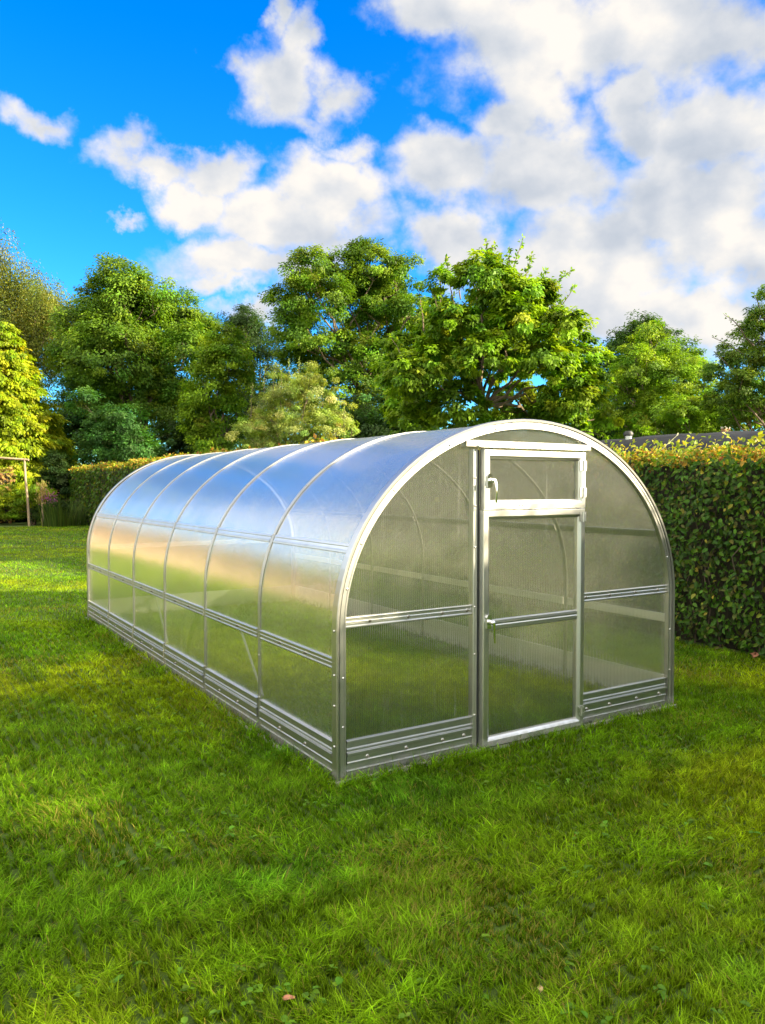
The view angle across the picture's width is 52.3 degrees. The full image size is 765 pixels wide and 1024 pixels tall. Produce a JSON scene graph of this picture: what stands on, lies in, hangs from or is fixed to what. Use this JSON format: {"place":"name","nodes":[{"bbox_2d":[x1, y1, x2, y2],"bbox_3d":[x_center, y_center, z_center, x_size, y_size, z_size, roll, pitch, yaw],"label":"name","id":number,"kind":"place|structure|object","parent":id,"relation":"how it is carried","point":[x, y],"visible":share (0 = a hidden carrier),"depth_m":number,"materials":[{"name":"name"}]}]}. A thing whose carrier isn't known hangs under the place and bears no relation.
{"place":"outdoors","nodes":[
{"label":"outdoors","id":0,"kind":"place"},
{"bbox_2d":[0,518,764,1023],"bbox_3d":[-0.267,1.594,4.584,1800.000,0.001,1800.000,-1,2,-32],"label":"lawn","id":1,"kind":"structure","parent":0,"point":[6,1004],"depth_m":3.71,"materials":[{"name":"plant"}]},
{"bbox_2d":[0,466,15,523],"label":"brown hedge","id":2,"kind":"object","parent":1,"relation":"on","point":[5,478],"visible":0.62,"depth_m":36.90,"materials":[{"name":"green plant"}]},
{"bbox_2d":[0,457,30,525],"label":"wooden frame","id":3,"kind":"object","parent":1,"relation":"on","point":[24,460],"visible":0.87,"depth_m":34.46,"materials":[{"name":"brown wood"}]},
{"bbox_2d":[0,476,57,524],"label":"privet shrub","id":4,"kind":"object","parent":1,"relation":"on","point":[9,501],"visible":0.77,"depth_m":35.14,"materials":[{"name":"green plant"}]},
{"bbox_2d":[0,223,75,398],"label":"birch tree","id":5,"kind":"object","parent":1,"relation":"on","point":[24,309],"visible":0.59,"depth_m":50.76,"materials":[{"name":"green plant"}]},
{"bbox_2d":[0,321,80,521],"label":"golden conifer","id":6,"kind":"object","parent":1,"relation":"on","point":[30,418],"visible":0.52,"depth_m":39.72,"materials":[{"name":"yellow plant"}]},
{"bbox_2d":[34,481,51,524],"bbox_3d":[-14.830,-0.419,33.988,0.699,2.122,0.628,-1,2,-32],"label":"tree","id":7,"kind":"object","parent":1,"relation":"on","point":[42,490],"visible":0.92,"depth_m":33.91,"materials":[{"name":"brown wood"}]},
{"bbox_2d":[41,488,58,526],"bbox_3d":[-14.463,-0.197,33.789,0.880,1.688,1.267,-1,2,-32],"label":"purple flower","id":8,"kind":"object","parent":1,"relation":"on","point":[49,505],"visible":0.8,"depth_m":33.76,"materials":[{"name":"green plant"}]},
{"bbox_2d":[34,449,75,505],"bbox_3d":[-16.168,-1.344,38.947,2.771,3.666,3.294,-1,2,-32],"label":"yew shrub","id":9,"kind":"object","parent":1,"relation":"on","point":[58,472],"visible":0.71,"depth_m":38.63,"materials":[{"name":"green plant"}]},
{"bbox_2d":[30,497,81,521],"bbox_3d":[-14.803,-0.030,35.371,2.555,1.276,2.119,1,2,36],"label":"bed shrub","id":10,"kind":"object","parent":1,"relation":"on","point":[35,514],"visible":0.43,"depth_m":34.87,"materials":[{"name":"green plant"}]},
{"bbox_2d":[31,495,91,526],"bbox_3d":[-14.145,-0.093,34.336,2.862,1.443,2.946,-1,2,-32],"label":"flag iris","id":11,"kind":"object","parent":1,"relation":"on","point":[58,520],"visible":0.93,"depth_m":33.86,"materials":[{"name":"green plant"}]},
{"bbox_2d":[21,387,113,465],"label":"laurel shrub","id":12,"kind":"object","parent":1,"relation":"on","point":[74,423],"visible":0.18,"depth_m":48.35,"materials":[{"name":"green plant"}]},
{"bbox_2d":[64,385,166,462],"bbox_3d":[-13.635,-3.035,40.736,5.461,6.932,4.408,1,2,17],"label":"sycamore bush","id":13,"kind":"object","parent":1,"relation":"on","point":[106,431],"visible":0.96,"depth_m":39.50,"materials":[{"name":"green plant"}]},
{"bbox_2d":[42,251,223,436],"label":"ash tree","id":14,"kind":"object","parent":1,"relation":"on","point":[113,319],"visible":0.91,"depth_m":45.22,"materials":[{"name":"green plant"}]},
{"bbox_2d":[120,416,229,462],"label":"laurel shrub","id":15,"kind":"object","parent":1,"relation":"on","point":[177,444],"visible":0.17,"depth_m":43.22,"materials":[{"name":"green plant"}]},
{"bbox_2d":[172,321,266,453],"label":"maple tree","id":16,"kind":"object","parent":1,"relation":"on","point":[204,415],"visible":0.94,"depth_m":41.39,"materials":[{"name":"green plant"}]},
{"bbox_2d":[213,302,313,445],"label":"holm oak","id":17,"kind":"object","parent":1,"relation":"on","point":[253,326],"visible":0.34,"depth_m":60.87,"materials":[{"name":"green plant"}]},
{"bbox_2d":[283,994,294,999],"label":"fallen leaf","id":18,"kind":"object","parent":1,"relation":"on","point":[287,996],"visible":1,"depth_m":2.60,"materials":[{"name":"brown plant"}]},
{"bbox_2d":[224,356,359,449],"bbox_3d":[-3.414,-2.748,31.574,5.056,6.956,5.646,0,2,8],"label":"whitebeam shrub","id":19,"kind":"object","parent":1,"relation":"on","point":[280,398],"visible":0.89,"depth_m":30.62,"materials":[{"name":"green plant"}]},
{"bbox_2d":[257,235,430,432],"bbox_3d":[-1.494,-6.901,41.368,8.957,14.618,9.769,0,2,5],"label":"elm tree","id":20,"kind":"object","parent":1,"relation":"on","point":[382,295],"visible":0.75,"depth_m":39.07,"materials":[{"name":"green plant"}]},
{"bbox_2d":[312,386,436,440],"bbox_3d":[-0.289,-2.450,34.243,5.029,6.179,5.805,-1,2,-32],"label":"laurel shrub","id":21,"kind":"object","parent":1,"relation":"on","point":[371,421],"visible":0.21,"depth_m":33.68,"materials":[{"name":"green plant"}]},
{"bbox_2d":[86,419,675,785],"bbox_3d":[-0.783,0.402,8.161,3.090,2.250,6.957,-1,2,-32],"label":"greenhouse","id":22,"kind":"object","parent":1,"relation":"on","point":[535,613],"visible":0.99,"depth_m":5.42,"materials":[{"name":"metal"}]},
{"bbox_2d":[478,508,585,747],"bbox_3d":[1.055,0.761,5.302,0.934,1.558,0.114,-1,2,-32],"label":"door","id":23,"kind":"structure","parent":22,"relation":"in","point":[531,561],"depth_m":5.32,"materials":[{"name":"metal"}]},
{"bbox_2d":[480,449,586,509],"bbox_3d":[1.062,-0.218,5.267,0.930,0.393,0.128,-1,2,-32],"label":"vent window","id":24,"kind":"structure","parent":22,"relation":"in","point":[509,479],"depth_m":5.28,"materials":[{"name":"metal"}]},
{"bbox_2d":[9,682,764,1023],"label":"clover","id":25,"kind":"object","parent":1,"relation":"on","point":[337,982],"visible":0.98,"depth_m":2.75,"materials":[{"name":"green plant"}]},
{"bbox_2d":[20,396,764,465],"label":"wood","id":26,"kind":"object","parent":1,"relation":"on","point":[241,447],"visible":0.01,"depth_m":80.42,"materials":[{"name":"green plant"}]},
{"bbox_2d":[64,430,764,658],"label":"hedge","id":27,"kind":"object","parent":1,"relation":"on","point":[711,509],"visible":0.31,"depth_m":8.49,"materials":[{"name":"green plant"}]},
{"bbox_2d":[367,234,624,439],"bbox_3d":[2.360,-2.526,18.466,5.726,7.362,6.632,0,2,-7],"label":"cherry tree","id":28,"kind":"object","parent":1,"relation":"on","point":[501,317],"visible":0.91,"depth_m":16.31,"materials":[{"name":"green plant"}]},
{"bbox_2d":[568,397,643,440],"bbox_3d":[11.112,-2.650,38.077,4.617,6.342,4.091,0,2,-1],"label":"laurel shrub","id":29,"kind":"object","parent":1,"relation":"on","point":[613,432],"visible":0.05,"depth_m":37.13,"materials":[{"name":"green plant"}]},
{"bbox_2d":[595,309,698,436],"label":"beech tree","id":30,"kind":"object","parent":1,"relation":"on","point":[612,344],"visible":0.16,"depth_m":45.26,"materials":[{"name":"green plant"}]},
{"bbox_2d":[584,318,720,438],"bbox_3d":[11.674,-3.693,34.190,6.405,8.656,8.257,1,2,31],"label":"alder tree","id":31,"kind":"object","parent":1,"relation":"on","point":[654,374],"visible":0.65,"depth_m":31.94,"materials":[{"name":"green plant"}]},
{"bbox_2d":[647,387,764,434],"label":"elder bush","id":32,"kind":"object","parent":1,"relation":"on","point":[693,416],"visible":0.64,"depth_m":20.68,"materials":[{"name":"green plant"}]},
{"bbox_2d":[695,284,764,430],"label":"hazel tree","id":33,"kind":"object","parent":1,"relation":"on","point":[739,386],"visible":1,"depth_m":15.55,"materials":[{"name":"green plant"}]},
{"bbox_2d":[750,652,758,657],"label":"fallen leaf","id":34,"kind":"object","parent":1,"relation":"on","point":[754,654],"visible":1,"depth_m":7.88,"materials":[{"name":"brown plant"}]},
{"bbox_2d":[0,0,764,460],"label":"sky","id":35,"kind":"structure","parent":0,"point":[201,143],"materials":[{"name":"blue"}]},
{"bbox_2d":[600,430,764,467],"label":"shed","id":36,"kind":"structure","parent":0,"point":[665,439],"depth_m":11.72,"materials":[{"name":"grey wood"}]}
]}

